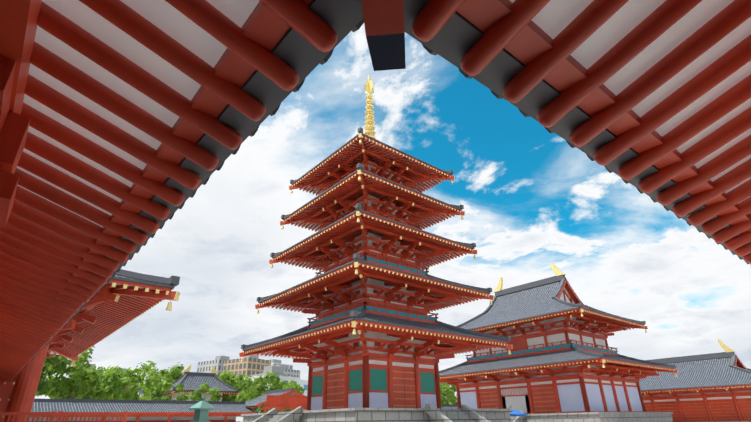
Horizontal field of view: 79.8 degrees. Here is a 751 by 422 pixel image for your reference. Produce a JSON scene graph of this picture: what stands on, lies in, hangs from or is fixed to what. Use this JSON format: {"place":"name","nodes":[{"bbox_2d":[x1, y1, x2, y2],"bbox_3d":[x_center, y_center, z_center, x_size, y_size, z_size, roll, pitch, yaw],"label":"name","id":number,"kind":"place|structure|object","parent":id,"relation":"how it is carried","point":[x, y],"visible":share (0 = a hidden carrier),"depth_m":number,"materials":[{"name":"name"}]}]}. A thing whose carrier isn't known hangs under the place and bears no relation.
{"place":"outdoors","nodes":[
{"label":"outdoors","id":0,"kind":"place"},
{"bbox_2d":[0,269,179,421],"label":"temple gate","id":1,"kind":"structure","parent":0,"point":[121,298],"depth_m":19.39,"materials":[{"name":"paint"}]},
{"bbox_2d":[34,23,750,398],"label":"sky","id":2,"kind":"structure","parent":0,"point":[531,200],"materials":[{"name":"white"}]},
{"bbox_2d":[439,262,677,421],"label":"temple hall","id":3,"kind":"structure","parent":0,"point":[562,362],"depth_m":54.15,"materials":[{"name":"paint"}]},
{"label":"ground","id":4,"kind":"structure","parent":0,"visible":0},
{"bbox_2d":[36,354,66,394],"bbox_3d":[-46.568,21.110,56.593,10.984,14.731,11.198,19,-32,-36],"label":"tree","id":5,"kind":"object","parent":4,"relation":"on","point":[51,362],"visible":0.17,"depth_m":57.03,"materials":[{"name":"green plant"}]},
{"bbox_2d":[0,411,127,421],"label":"red fence","id":6,"kind":"object","parent":4,"relation":"on","point":[61,413],"visible":1,"depth_m":14.65,"materials":[{"name":"paint"}]},
{"bbox_2d":[35,346,100,398],"bbox_3d":[-44.307,25.094,62.994,9.021,12.928,9.972,19,-32,-36],"label":"tree","id":7,"kind":"object","parent":4,"relation":"on","point":[80,370],"visible":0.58,"depth_m":62.19,"materials":[{"name":"green plant"}]},
{"bbox_2d":[64,365,123,399],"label":"tree","id":8,"kind":"object","parent":4,"relation":"on","point":[110,380],"visible":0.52,"depth_m":69.32,"materials":[{"name":"green plant"}]},
{"bbox_2d":[76,366,122,399],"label":"tree","id":9,"kind":"object","parent":4,"relation":"on","point":[101,370],"visible":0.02,"depth_m":97.93,"materials":[{"name":"green plant"}]},
{"bbox_2d":[106,361,161,399],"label":"tree","id":10,"kind":"object","parent":4,"relation":"on","point":[143,371],"visible":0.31,"depth_m":78.89,"materials":[{"name":"green plant"}]},
{"bbox_2d":[113,378,156,399],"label":"tree","id":11,"kind":"object","parent":4,"relation":"on","point":[133,391],"visible":0.38,"depth_m":71.14,"materials":[{"name":"green plant"}]},
{"bbox_2d":[140,375,188,400],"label":"tree","id":12,"kind":"object","parent":4,"relation":"on","point":[163,387],"visible":0.6,"depth_m":66.71,"materials":[{"name":"green plant"}]},
{"bbox_2d":[158,362,183,398],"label":"tree","id":13,"kind":"object","parent":4,"relation":"on","point":[174,374],"visible":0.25,"depth_m":87.12,"materials":[{"name":"green plant"}]},
{"bbox_2d":[155,365,238,400],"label":"hall","id":14,"kind":"structure","parent":4,"relation":"on","point":[191,381],"depth_m":77.06,"materials":[{"name":"tile"}]},
{"bbox_2d":[189,396,214,421],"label":"bronze lantern","id":15,"kind":"object","parent":4,"relation":"on","point":[202,407],"visible":1,"depth_m":24.38,"materials":[{"name":"teal metal"}]},
{"bbox_2d":[188,382,221,400],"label":"tree","id":16,"kind":"object","parent":4,"relation":"on","point":[215,393],"visible":0.52,"depth_m":71.65,"materials":[{"name":"green plant"}]},
{"bbox_2d":[197,356,229,375],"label":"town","id":17,"kind":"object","parent":4,"relation":"on","point":[217,363],"visible":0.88,"depth_m":222.76,"materials":[{"name":"grey concrete"}]},
{"bbox_2d":[216,370,245,401],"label":"tree","id":18,"kind":"object","parent":4,"relation":"on","point":[226,377],"visible":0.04,"depth_m":83.12,"materials":[{"name":"green plant"}]},
{"bbox_2d":[222,376,251,401],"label":"tree","id":19,"kind":"object","parent":4,"relation":"on","point":[236,386],"visible":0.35,"depth_m":81.51,"materials":[{"name":"green plant"}]},
{"bbox_2d":[28,388,457,421],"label":"cloister","id":20,"kind":"structure","parent":4,"relation":"on","point":[176,411],"depth_m":58.36,"materials":[{"name":"paint"}]},
{"bbox_2d":[222,354,270,376],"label":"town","id":21,"kind":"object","parent":4,"relation":"on","point":[250,365],"visible":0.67,"depth_m":202.98,"materials":[{"name":"grey concrete"}]},
{"bbox_2d":[235,375,265,412],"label":"tree","id":22,"kind":"object","parent":4,"relation":"on","point":[259,387],"visible":0.71,"depth_m":74.33,"materials":[{"name":"green plant"}]},
{"bbox_2d":[247,378,268,409],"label":"tree","id":23,"kind":"object","parent":4,"relation":"on","point":[265,380],"depth_m":90.20,"materials":[{"name":"green plant"}]},
{"bbox_2d":[236,366,298,421],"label":"apartment building","id":24,"kind":"structure","parent":4,"relation":"on","point":[279,370],"depth_m":112.80,"materials":[{"name":"grey concrete"}]},
{"bbox_2d":[253,371,289,412],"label":"tree","id":25,"kind":"object","parent":4,"relation":"on","point":[273,379],"visible":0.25,"depth_m":96.06,"materials":[{"name":"green plant"}]},
{"bbox_2d":[251,374,307,395],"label":"town","id":26,"kind":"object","parent":4,"relation":"on","point":[303,384],"visible":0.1,"depth_m":139.22,"materials":[{"name":"white concrete"}]},
{"bbox_2d":[271,359,292,369],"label":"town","id":27,"kind":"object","parent":4,"relation":"on","point":[275,362],"visible":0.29,"depth_m":256.58,"materials":[{"name":"grey concrete"}]},
{"bbox_2d":[273,364,299,379],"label":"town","id":28,"kind":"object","parent":4,"relation":"on","point":[292,373],"visible":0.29,"depth_m":234.09,"materials":[{"name":"grey concrete"}]},
{"bbox_2d":[276,380,297,411],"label":"tree","id":29,"kind":"object","parent":4,"relation":"on","point":[292,383],"visible":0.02,"depth_m":101.65,"materials":[{"name":"green plant"}]},
{"bbox_2d":[277,385,304,411],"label":"tree","id":30,"kind":"object","parent":4,"relation":"on","point":[298,388],"visible":0.15,"depth_m":92.04,"materials":[{"name":"green plant"}]},
{"bbox_2d":[0,0,750,380],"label":"roof eaves","id":31,"kind":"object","parent":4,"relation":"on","point":[128,128],"depth_m":2.83,"materials":[{"name":"paint"}]},
{"bbox_2d":[239,76,512,421],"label":"pagoda","id":32,"kind":"object","parent":4,"relation":"on","point":[373,341],"visible":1,"depth_m":37.13,"materials":[{"name":"paint"}]},
{"bbox_2d":[440,383,457,404],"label":"tree","id":33,"kind":"object","parent":4,"relation":"on","point":[446,390],"visible":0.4,"depth_m":105.58,"materials":[{"name":"green plant"}]},
{"bbox_2d":[495,406,526,421],"bbox_3d":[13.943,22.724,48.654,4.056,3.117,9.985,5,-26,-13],"label":"parasol","id":34,"kind":"object","parent":4,"relation":"on","point":[515,413],"visible":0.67,"depth_m":44.59,"materials":[{"name":"blue fabric"}]},
{"bbox_2d":[639,339,750,421],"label":"temple building","id":35,"kind":"structure","parent":4,"relation":"on","point":[713,387],"depth_m":64.45,"materials":[{"name":"tile"}]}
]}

